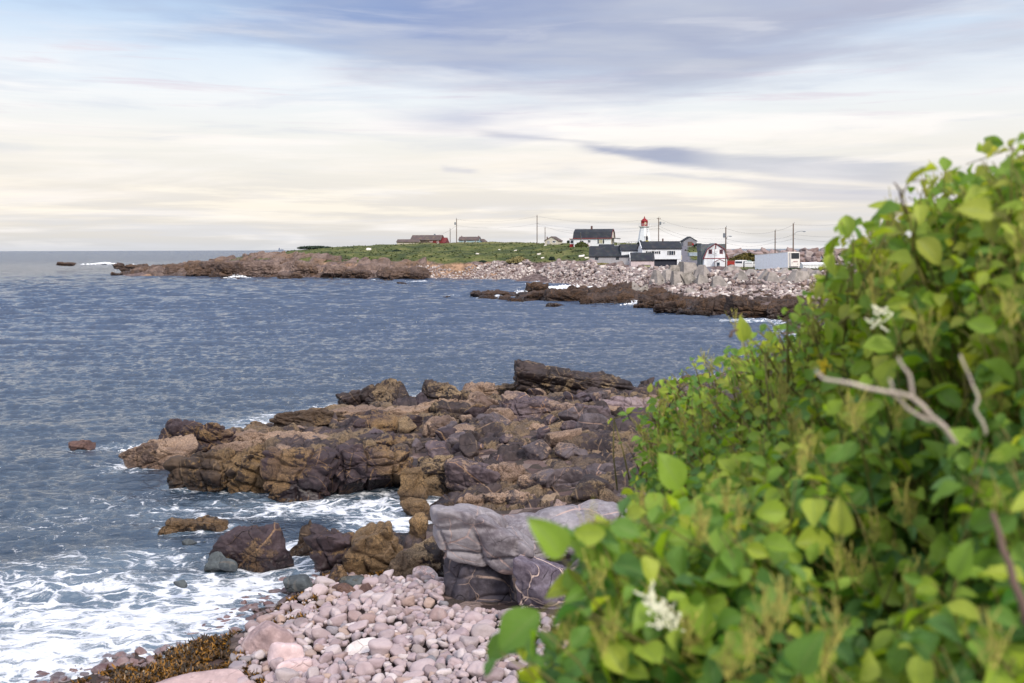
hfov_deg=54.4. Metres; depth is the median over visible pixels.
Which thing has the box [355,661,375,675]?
cobble
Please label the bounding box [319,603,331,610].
cobble
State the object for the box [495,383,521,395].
rock
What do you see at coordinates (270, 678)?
cobble
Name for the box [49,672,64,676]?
wet cobble
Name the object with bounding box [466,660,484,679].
cobble
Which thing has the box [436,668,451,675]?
cobble
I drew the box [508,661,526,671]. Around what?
cobble
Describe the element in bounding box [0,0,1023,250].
sky
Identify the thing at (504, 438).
loose block
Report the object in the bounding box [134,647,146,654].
wet cobble
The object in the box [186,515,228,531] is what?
rock
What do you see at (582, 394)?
loose block
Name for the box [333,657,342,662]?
cobble
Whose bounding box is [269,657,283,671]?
cobble
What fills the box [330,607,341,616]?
cobble
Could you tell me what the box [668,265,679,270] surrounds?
concrete block
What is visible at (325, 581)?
cobble
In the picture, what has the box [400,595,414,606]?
cobble
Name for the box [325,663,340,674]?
cobble
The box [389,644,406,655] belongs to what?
cobble
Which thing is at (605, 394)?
loose block
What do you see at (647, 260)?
shed
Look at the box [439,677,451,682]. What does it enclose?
cobble
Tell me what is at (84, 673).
wet cobble
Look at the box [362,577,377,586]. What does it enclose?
cobble
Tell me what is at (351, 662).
cobble
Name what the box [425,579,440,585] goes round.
cobble
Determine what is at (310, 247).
shrub
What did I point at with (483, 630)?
cobble
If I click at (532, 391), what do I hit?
loose block
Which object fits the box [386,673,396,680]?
cobble
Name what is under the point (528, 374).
rock
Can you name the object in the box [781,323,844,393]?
undergrowth
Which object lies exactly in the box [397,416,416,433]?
loose block
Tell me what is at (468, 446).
loose block
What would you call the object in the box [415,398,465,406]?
rock
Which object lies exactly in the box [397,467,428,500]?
rock
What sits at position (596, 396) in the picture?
loose block
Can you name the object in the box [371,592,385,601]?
cobble
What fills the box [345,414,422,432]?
rock
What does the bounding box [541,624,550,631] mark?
cobble
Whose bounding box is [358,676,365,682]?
cobble
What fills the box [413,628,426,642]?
cobble
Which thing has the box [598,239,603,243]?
window
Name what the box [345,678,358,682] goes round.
cobble
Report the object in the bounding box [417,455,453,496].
rock
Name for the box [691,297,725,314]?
reef rock
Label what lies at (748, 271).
concrete block
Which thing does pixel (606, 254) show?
barn
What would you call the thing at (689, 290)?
concrete block
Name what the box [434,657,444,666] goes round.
cobble
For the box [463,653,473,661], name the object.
cobble
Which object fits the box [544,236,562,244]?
cabin
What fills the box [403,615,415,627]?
cobble
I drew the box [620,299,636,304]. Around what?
wave splash
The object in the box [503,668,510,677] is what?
cobble
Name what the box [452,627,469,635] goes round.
cobble
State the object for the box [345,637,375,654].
boulder
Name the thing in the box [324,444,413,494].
rock
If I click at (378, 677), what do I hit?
cobble
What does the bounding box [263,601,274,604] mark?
wet cobble
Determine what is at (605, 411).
rock
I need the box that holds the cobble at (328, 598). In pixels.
[325,596,333,605]
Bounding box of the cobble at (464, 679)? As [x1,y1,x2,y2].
[459,676,470,682]
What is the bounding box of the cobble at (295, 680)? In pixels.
[289,678,304,682]
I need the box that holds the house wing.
[619,244,637,254]
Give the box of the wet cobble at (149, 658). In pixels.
[146,655,155,662]
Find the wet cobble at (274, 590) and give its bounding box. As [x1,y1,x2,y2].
[268,589,280,592]
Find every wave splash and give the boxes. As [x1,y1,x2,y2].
[81,262,116,264]
[223,275,250,277]
[549,284,591,288]
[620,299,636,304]
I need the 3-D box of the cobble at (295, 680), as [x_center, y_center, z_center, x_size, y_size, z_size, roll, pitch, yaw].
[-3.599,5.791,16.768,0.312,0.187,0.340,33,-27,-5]
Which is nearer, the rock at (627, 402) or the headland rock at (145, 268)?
the rock at (627, 402)
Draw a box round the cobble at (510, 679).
[502,675,517,682]
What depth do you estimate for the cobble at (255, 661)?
18.21 m
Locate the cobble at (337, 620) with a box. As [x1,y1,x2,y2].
[330,613,346,626]
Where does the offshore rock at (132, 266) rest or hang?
on the ground
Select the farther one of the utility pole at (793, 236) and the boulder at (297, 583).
the utility pole at (793, 236)
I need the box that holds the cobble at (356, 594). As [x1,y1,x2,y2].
[350,590,363,599]
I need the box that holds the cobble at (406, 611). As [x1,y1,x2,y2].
[403,608,413,615]
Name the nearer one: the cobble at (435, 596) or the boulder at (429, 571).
the cobble at (435, 596)
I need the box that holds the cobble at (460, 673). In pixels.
[455,670,468,677]
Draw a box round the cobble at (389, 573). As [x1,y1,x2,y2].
[383,569,393,577]
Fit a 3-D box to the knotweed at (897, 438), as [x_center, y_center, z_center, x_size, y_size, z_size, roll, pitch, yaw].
[1.403,1.258,3.521,1.018,3.156,1.699,1,5,16]
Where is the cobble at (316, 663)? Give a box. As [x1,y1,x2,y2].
[312,658,319,670]
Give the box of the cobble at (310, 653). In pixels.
[304,649,316,657]
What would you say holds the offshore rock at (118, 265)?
on the ground
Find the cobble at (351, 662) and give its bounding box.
[346,659,358,667]
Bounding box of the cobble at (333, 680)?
[328,677,336,682]
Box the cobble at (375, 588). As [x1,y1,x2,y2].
[371,585,381,590]
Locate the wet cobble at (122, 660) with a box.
[116,656,129,664]
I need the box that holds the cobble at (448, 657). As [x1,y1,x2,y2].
[445,655,453,664]
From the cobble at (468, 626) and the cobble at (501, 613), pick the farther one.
the cobble at (501, 613)
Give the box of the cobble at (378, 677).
[371,673,384,682]
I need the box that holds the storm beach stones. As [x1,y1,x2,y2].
[416,259,824,291]
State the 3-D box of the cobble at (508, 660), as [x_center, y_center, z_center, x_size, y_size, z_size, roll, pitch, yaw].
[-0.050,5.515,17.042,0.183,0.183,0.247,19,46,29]
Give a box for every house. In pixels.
[411,234,448,242]
[458,236,480,241]
[570,226,620,246]
[637,239,681,266]
[697,243,728,266]
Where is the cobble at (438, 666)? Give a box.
[435,663,445,669]
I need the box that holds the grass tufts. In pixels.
[231,241,853,269]
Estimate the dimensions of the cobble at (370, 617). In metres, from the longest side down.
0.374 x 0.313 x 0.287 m
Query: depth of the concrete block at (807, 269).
164.94 m
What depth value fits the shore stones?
145.62 m
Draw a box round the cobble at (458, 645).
[454,641,465,649]
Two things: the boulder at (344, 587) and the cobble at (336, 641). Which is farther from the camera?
the boulder at (344, 587)
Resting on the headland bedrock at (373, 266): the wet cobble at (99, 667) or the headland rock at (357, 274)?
the headland rock at (357, 274)
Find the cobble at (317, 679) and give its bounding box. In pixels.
[305,675,324,682]
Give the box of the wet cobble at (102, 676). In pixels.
[98,669,111,678]
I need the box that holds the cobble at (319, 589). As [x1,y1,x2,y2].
[311,583,328,596]
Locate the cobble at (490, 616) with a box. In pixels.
[484,614,494,620]
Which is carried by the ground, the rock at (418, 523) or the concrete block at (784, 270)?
the concrete block at (784, 270)
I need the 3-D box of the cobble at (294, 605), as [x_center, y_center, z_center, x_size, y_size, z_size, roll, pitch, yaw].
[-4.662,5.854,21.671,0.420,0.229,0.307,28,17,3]
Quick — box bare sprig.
[894,180,924,213]
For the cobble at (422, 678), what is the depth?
16.27 m
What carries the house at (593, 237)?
on the ground
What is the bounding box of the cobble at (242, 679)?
[237,676,248,682]
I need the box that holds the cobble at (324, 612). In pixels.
[319,605,337,618]
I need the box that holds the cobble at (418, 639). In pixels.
[412,635,424,645]
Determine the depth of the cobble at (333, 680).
16.67 m
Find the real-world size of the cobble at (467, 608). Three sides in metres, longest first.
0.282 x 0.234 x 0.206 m
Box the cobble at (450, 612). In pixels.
[446,608,453,619]
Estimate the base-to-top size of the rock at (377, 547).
1.850 m
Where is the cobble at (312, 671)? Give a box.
[307,666,318,678]
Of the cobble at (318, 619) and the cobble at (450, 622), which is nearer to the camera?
the cobble at (450, 622)
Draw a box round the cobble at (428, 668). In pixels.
[424,664,437,677]
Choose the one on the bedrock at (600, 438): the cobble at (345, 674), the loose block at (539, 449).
the loose block at (539, 449)
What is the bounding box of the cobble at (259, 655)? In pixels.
[252,650,264,659]
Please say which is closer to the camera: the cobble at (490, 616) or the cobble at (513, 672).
the cobble at (513, 672)
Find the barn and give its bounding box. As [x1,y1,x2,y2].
[589,246,628,264]
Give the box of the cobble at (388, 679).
[381,676,395,682]
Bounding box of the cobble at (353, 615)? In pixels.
[348,610,361,622]
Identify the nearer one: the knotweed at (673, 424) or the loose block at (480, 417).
the knotweed at (673, 424)
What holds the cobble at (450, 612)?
on the ground
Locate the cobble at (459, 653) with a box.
[454,648,466,658]
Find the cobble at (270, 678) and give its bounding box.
[265,674,275,682]
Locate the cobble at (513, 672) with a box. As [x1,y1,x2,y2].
[510,670,518,679]
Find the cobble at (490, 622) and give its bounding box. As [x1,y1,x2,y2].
[476,619,494,627]
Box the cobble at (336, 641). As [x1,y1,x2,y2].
[329,638,342,646]
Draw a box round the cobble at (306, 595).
[297,591,312,601]
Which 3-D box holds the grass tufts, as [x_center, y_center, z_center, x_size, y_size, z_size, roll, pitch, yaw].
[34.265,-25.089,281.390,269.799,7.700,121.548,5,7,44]
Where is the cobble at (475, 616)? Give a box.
[464,611,483,621]
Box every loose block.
[276,444,291,449]
[297,425,306,431]
[364,409,390,415]
[369,428,383,433]
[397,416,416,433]
[412,438,423,451]
[415,392,429,404]
[425,440,449,458]
[435,427,456,440]
[436,421,456,436]
[444,431,464,445]
[453,423,475,432]
[459,414,473,421]
[459,433,478,458]
[462,429,480,441]
[463,403,488,417]
[476,414,488,420]
[477,412,510,425]
[478,442,483,450]
[485,458,499,464]
[492,455,502,461]
[495,407,513,420]
[498,434,512,444]
[521,439,550,460]
[527,388,543,395]
[533,468,554,488]
[536,426,549,439]
[544,414,556,424]
[544,428,581,446]
[554,442,579,459]
[558,406,587,421]
[560,420,576,430]
[563,391,580,399]
[570,474,613,501]
[573,447,587,455]
[574,413,610,430]
[576,392,587,397]
[583,396,591,401]
[584,400,611,414]
[585,390,610,401]
[591,392,601,400]
[608,405,619,411]
[611,407,622,416]
[627,407,651,422]
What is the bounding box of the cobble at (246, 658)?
[239,656,251,661]
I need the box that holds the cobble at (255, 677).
[250,674,262,679]
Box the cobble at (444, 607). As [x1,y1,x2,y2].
[438,605,449,609]
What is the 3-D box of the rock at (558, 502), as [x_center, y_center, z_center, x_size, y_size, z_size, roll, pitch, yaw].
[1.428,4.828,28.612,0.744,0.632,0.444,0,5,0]
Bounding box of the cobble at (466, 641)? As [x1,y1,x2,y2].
[460,635,479,647]
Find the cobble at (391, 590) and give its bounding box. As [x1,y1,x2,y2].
[384,588,394,593]
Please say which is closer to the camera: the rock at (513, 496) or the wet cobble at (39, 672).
the wet cobble at (39, 672)
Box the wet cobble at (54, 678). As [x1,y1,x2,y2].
[50,675,59,682]
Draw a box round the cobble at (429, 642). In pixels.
[426,638,437,648]
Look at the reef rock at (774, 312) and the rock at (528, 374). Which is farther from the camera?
the reef rock at (774, 312)
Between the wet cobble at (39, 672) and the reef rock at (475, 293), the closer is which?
the wet cobble at (39, 672)
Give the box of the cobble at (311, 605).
[306,604,316,608]
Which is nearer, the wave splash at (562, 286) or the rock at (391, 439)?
the rock at (391, 439)
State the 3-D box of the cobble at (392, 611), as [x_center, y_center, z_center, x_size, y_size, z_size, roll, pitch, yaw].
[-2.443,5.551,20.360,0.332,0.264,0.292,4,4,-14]
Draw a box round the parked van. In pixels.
[735,260,746,266]
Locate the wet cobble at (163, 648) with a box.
[159,645,166,650]
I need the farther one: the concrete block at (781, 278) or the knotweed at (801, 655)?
the concrete block at (781, 278)
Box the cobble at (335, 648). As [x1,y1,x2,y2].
[325,644,341,653]
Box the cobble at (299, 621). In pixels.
[294,617,308,627]
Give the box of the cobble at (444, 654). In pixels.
[437,651,452,658]
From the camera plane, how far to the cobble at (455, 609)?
20.19 m
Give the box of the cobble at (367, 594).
[359,590,373,599]
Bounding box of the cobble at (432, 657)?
[426,655,436,661]
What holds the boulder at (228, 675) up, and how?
on the ground
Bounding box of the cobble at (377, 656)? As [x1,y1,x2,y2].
[372,654,385,657]
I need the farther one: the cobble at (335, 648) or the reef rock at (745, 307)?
the reef rock at (745, 307)
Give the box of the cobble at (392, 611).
[386,607,400,616]
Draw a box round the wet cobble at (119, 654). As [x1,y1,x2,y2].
[114,651,124,656]
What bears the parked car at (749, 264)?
on the ground
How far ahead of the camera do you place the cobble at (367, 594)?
21.68 m
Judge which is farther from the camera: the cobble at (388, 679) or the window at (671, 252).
the window at (671, 252)
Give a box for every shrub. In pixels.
[297,245,330,249]
[574,241,587,247]
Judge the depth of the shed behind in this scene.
260.32 m
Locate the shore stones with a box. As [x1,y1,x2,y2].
[664,285,819,299]
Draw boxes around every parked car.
[727,261,734,265]
[744,262,754,267]
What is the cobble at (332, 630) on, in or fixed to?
on the ground
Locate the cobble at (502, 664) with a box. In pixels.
[497,661,507,668]
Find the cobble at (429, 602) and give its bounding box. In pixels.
[423,597,434,607]
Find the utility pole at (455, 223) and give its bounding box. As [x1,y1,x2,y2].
[454,219,456,242]
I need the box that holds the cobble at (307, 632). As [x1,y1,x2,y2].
[304,628,311,636]
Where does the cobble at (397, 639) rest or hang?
on the ground
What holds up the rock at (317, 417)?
on the ground
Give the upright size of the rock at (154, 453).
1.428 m
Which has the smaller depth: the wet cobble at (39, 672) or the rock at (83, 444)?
the wet cobble at (39, 672)
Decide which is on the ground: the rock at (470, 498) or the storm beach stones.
the storm beach stones
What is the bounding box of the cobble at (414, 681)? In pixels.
[403,679,421,682]
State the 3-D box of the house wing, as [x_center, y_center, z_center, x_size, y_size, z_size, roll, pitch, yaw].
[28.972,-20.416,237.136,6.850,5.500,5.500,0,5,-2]
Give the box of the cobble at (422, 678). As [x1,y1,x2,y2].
[412,676,427,682]
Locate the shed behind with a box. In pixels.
[599,244,613,245]
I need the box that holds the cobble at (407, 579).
[405,577,413,582]
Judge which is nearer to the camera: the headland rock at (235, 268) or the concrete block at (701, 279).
the concrete block at (701, 279)
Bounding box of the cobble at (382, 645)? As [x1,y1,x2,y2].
[368,637,392,655]
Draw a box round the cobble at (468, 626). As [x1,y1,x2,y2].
[460,623,472,635]
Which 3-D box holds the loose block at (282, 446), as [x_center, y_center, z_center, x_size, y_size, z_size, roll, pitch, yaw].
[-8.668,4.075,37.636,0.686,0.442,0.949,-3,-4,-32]
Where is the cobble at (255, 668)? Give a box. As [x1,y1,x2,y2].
[247,664,261,674]
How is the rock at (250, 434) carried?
on the ground
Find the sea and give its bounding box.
[0,249,821,682]
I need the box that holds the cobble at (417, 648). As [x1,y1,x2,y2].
[412,644,424,653]
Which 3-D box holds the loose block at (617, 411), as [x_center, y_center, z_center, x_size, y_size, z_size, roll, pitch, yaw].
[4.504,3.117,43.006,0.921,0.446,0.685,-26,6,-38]
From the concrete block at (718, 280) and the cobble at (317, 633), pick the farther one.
the concrete block at (718, 280)
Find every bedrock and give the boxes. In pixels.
[120,250,429,278]
[206,372,709,565]
[482,281,810,319]
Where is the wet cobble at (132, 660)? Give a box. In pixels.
[129,658,138,663]
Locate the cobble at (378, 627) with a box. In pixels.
[373,623,388,636]
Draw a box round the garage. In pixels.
[396,239,420,243]
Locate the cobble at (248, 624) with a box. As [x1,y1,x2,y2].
[244,620,258,630]
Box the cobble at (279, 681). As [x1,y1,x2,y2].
[272,680,286,682]
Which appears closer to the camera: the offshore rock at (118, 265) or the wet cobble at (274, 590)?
the wet cobble at (274, 590)
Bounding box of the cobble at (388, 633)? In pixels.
[378,629,394,637]
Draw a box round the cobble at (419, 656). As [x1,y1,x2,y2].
[416,653,428,660]
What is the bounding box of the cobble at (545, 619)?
[540,616,552,625]
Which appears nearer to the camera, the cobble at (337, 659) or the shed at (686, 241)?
the cobble at (337, 659)
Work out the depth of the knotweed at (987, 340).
2.77 m
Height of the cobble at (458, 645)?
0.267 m
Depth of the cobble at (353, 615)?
20.07 m
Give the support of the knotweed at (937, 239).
on the ground
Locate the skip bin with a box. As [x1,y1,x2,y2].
[688,252,696,255]
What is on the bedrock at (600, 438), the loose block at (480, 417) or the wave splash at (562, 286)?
the loose block at (480, 417)
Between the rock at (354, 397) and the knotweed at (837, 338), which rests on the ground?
the knotweed at (837, 338)
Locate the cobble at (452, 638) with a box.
[447,634,461,644]
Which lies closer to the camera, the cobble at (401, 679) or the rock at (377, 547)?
the cobble at (401, 679)
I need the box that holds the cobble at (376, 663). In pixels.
[367,657,384,669]
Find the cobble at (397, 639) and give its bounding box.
[392,634,409,646]
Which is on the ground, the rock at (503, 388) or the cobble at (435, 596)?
the cobble at (435, 596)
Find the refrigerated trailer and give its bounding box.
[755,252,799,270]
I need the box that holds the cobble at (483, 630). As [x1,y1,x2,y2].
[470,623,495,643]
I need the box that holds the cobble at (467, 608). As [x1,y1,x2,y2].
[462,606,470,610]
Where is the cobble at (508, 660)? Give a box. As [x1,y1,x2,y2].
[504,656,515,661]
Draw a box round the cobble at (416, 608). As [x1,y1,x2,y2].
[408,606,423,610]
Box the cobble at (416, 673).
[404,670,423,676]
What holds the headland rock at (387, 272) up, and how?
on the headland bedrock at (373, 266)
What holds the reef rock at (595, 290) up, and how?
on the reef bedrock at (690, 302)
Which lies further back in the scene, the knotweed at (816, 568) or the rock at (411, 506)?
the rock at (411, 506)
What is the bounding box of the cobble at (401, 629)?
[395,625,406,633]
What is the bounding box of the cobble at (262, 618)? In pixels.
[256,614,273,623]
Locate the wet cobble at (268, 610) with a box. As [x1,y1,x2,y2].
[265,607,274,612]
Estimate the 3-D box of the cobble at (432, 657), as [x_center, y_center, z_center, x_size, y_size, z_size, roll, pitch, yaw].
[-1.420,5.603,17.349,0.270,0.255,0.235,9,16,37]
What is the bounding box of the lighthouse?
[638,216,650,240]
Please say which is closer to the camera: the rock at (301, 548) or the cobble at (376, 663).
the cobble at (376, 663)
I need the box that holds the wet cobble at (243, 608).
[238,606,249,611]
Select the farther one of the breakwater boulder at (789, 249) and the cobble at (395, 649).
the breakwater boulder at (789, 249)
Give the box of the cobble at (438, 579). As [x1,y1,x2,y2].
[434,577,443,581]
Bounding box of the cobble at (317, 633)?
[311,628,330,640]
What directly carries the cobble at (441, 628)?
on the ground
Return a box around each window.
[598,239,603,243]
[667,250,674,254]
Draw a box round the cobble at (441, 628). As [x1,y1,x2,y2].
[434,626,446,635]
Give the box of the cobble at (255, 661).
[251,659,258,664]
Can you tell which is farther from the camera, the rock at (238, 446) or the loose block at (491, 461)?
the rock at (238, 446)
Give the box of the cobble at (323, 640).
[313,637,326,649]
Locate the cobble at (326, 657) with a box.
[318,651,333,663]
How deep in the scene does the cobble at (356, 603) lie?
21.09 m
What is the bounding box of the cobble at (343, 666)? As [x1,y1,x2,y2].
[340,663,347,674]
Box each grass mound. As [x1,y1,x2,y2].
[506,256,529,262]
[728,252,757,261]
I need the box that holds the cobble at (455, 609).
[452,606,461,612]
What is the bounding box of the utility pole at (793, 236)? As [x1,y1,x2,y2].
[793,223,805,251]
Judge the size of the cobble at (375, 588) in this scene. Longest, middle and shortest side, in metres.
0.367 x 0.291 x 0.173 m
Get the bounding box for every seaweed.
[69,652,181,682]
[99,627,264,682]
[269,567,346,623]
[367,571,383,575]
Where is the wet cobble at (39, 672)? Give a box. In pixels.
[36,670,49,674]
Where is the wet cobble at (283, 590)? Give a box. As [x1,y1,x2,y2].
[280,587,286,593]
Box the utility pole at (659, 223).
[657,218,660,240]
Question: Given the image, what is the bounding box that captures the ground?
[63,242,931,682]
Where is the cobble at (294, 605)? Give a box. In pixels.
[291,602,303,609]
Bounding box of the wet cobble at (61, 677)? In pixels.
[58,675,70,682]
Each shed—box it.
[629,252,654,267]
[680,237,696,246]
[799,262,823,268]
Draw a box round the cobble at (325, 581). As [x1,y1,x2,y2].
[314,576,335,585]
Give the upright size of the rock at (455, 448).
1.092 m
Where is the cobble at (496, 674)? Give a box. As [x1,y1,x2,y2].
[481,668,503,682]
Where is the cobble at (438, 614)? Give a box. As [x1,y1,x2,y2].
[429,607,446,622]
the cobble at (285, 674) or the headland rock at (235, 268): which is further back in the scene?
the headland rock at (235, 268)
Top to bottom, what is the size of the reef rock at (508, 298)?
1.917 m
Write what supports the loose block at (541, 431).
on the bedrock at (600, 438)
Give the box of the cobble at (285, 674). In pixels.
[275,667,299,682]
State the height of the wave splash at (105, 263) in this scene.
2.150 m
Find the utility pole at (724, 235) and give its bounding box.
[723,226,731,266]
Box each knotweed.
[483,490,836,682]
[546,476,880,682]
[571,436,817,586]
[607,338,789,520]
[637,277,865,521]
[731,419,930,682]
[736,159,975,490]
[769,249,979,619]
[813,132,1023,481]
[828,388,1023,682]
[876,190,1023,540]
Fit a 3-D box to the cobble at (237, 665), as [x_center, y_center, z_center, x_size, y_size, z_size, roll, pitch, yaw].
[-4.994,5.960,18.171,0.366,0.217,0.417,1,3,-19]
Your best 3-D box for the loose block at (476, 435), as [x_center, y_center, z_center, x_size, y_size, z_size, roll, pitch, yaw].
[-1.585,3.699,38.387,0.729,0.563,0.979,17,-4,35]
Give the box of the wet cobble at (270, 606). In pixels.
[265,604,276,608]
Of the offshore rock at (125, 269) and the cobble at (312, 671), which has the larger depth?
the offshore rock at (125, 269)
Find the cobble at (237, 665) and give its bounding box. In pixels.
[228,661,246,668]
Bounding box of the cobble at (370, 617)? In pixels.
[358,612,375,623]
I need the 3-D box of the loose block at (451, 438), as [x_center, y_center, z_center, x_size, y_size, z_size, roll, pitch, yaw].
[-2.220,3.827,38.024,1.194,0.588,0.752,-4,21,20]
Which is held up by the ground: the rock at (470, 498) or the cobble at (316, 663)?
the cobble at (316, 663)
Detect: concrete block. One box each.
[632,281,639,290]
[636,284,647,291]
[649,270,666,284]
[662,269,671,281]
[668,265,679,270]
[670,271,683,285]
[680,262,696,274]
[680,273,695,284]
[686,288,696,292]
[694,265,709,277]
[695,274,708,283]
[711,276,728,286]
[723,265,736,274]
[737,271,748,280]
[745,269,756,276]
[757,270,767,282]
[765,272,779,283]
[777,268,788,273]
[778,275,786,280]
[785,270,809,282]
[801,267,813,274]
[810,270,820,275]
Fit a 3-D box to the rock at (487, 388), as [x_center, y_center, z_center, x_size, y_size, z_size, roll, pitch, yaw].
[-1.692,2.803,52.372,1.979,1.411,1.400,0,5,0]
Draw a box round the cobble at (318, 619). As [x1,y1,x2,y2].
[312,615,327,624]
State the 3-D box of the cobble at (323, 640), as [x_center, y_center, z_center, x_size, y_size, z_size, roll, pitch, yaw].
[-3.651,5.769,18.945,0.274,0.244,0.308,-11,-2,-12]
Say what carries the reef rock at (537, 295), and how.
on the reef bedrock at (690, 302)
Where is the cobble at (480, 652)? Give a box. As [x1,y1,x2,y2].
[471,648,485,658]
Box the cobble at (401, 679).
[395,676,412,682]
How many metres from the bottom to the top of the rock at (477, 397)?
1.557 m
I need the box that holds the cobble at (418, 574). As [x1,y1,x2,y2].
[412,571,423,579]
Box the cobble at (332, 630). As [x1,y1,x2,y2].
[325,626,338,634]
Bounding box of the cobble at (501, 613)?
[498,608,511,619]
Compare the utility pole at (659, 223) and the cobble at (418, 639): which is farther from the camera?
the utility pole at (659, 223)
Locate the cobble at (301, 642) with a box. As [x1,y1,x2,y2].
[296,638,307,645]
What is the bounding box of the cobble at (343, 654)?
[333,651,347,660]
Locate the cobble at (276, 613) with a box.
[269,610,284,617]
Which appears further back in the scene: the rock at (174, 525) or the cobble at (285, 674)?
the rock at (174, 525)
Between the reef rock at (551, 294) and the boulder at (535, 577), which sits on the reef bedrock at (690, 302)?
the reef rock at (551, 294)
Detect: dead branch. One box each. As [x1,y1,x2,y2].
[728,329,737,337]
[815,357,956,444]
[959,354,986,435]
[989,511,1023,624]
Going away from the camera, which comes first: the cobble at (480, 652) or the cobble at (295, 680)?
the cobble at (295, 680)
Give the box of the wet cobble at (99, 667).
[90,663,106,673]
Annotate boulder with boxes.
[156,668,250,682]
[173,579,186,587]
[182,539,196,544]
[218,558,237,571]
[241,620,294,653]
[267,642,303,671]
[276,657,312,671]
[283,574,312,592]
[327,564,347,581]
[333,583,355,592]
[339,575,363,586]
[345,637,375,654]
[359,583,371,592]
[413,566,437,579]
[430,503,535,574]
[443,557,516,602]
[503,499,626,561]
[513,554,567,608]
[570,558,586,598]
[727,252,735,259]
[760,247,768,253]
[786,247,795,251]
[804,250,813,256]
[809,247,818,252]
[809,256,816,261]
[813,251,821,257]
[837,256,843,262]
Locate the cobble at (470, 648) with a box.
[465,644,476,652]
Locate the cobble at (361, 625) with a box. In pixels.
[348,620,368,633]
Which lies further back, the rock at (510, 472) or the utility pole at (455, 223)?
the utility pole at (455, 223)
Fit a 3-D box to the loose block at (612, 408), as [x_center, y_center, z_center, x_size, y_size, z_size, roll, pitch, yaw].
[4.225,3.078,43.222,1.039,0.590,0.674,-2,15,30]
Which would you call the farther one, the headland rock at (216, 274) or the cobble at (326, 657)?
the headland rock at (216, 274)
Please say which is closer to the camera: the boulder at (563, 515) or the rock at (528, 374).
the boulder at (563, 515)
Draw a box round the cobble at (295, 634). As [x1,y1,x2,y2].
[292,631,301,638]
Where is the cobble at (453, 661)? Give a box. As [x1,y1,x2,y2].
[448,657,463,667]
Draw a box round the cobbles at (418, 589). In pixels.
[230,572,567,682]
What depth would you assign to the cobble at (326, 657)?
18.03 m
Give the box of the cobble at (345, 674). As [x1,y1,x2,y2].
[341,670,351,678]
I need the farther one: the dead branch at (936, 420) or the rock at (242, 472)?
the rock at (242, 472)
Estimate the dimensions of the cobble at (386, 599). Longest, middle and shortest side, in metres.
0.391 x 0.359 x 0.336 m
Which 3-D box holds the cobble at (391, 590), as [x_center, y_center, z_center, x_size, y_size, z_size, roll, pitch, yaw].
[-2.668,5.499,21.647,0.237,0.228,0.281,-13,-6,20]
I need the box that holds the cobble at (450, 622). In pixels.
[445,619,458,629]
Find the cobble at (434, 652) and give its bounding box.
[426,648,439,657]
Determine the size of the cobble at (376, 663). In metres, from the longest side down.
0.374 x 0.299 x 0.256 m
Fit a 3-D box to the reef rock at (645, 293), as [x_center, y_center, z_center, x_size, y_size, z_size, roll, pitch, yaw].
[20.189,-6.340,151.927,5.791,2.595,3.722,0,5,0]
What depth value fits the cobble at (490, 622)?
18.78 m
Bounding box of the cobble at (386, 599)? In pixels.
[376,593,393,610]
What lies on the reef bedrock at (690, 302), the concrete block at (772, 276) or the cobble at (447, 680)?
the concrete block at (772, 276)
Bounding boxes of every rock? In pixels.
[56,262,75,265]
[68,439,95,449]
[112,262,124,268]
[118,434,197,468]
[119,268,130,271]
[124,263,147,268]
[134,264,169,270]
[157,517,189,534]
[158,418,235,452]
[163,261,201,274]
[163,447,237,491]
[186,260,218,275]
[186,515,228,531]
[204,551,230,571]
[208,522,293,572]
[209,271,253,276]
[211,440,262,451]
[213,261,245,274]
[223,443,268,493]
[232,428,284,442]
[242,260,279,276]
[250,421,268,426]
[260,446,341,501]
[269,408,346,426]
[277,271,302,278]
[278,257,293,264]
[279,430,328,439]
[289,520,312,555]
[290,259,321,275]
[303,523,354,575]
[320,265,346,277]
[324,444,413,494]
[330,403,430,415]
[335,384,372,405]
[342,269,372,278]
[342,520,402,575]
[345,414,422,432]
[359,431,407,446]
[362,378,408,404]
[376,266,431,278]
[386,536,444,578]
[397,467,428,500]
[400,497,429,515]
[402,438,451,448]
[404,272,428,278]
[409,512,427,540]
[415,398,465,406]
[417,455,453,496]
[421,379,463,400]
[421,415,457,437]
[428,400,470,418]
[443,458,500,491]
[450,443,459,453]
[456,493,484,505]
[462,382,498,395]
[463,418,477,422]
[466,391,498,406]
[470,289,530,296]
[475,408,516,418]
[478,295,497,298]
[482,489,535,504]
[486,461,530,484]
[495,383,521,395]
[497,295,535,301]
[499,391,573,420]
[513,359,636,394]
[517,463,619,490]
[519,291,544,299]
[524,281,548,291]
[528,422,544,429]
[540,288,587,300]
[541,492,559,502]
[545,302,562,306]
[553,499,566,505]
[574,403,610,415]
[579,288,638,303]
[588,287,619,292]
[603,396,658,411]
[633,300,661,307]
[637,292,682,304]
[638,292,652,296]
[639,377,654,384]
[653,302,685,312]
[676,308,711,315]
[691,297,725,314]
[723,294,766,317]
[766,301,796,319]
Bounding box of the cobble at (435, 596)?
[429,592,443,601]
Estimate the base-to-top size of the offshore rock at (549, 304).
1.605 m
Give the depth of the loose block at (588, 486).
28.39 m
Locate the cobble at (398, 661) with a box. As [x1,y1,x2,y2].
[394,658,407,668]
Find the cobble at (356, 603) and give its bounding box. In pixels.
[346,601,359,608]
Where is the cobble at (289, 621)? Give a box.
[284,619,293,624]
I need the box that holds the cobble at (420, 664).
[410,658,434,671]
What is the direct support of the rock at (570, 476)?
on the bedrock at (600, 438)
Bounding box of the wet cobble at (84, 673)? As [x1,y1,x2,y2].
[80,672,88,675]
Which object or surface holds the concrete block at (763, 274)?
on the reef bedrock at (690, 302)

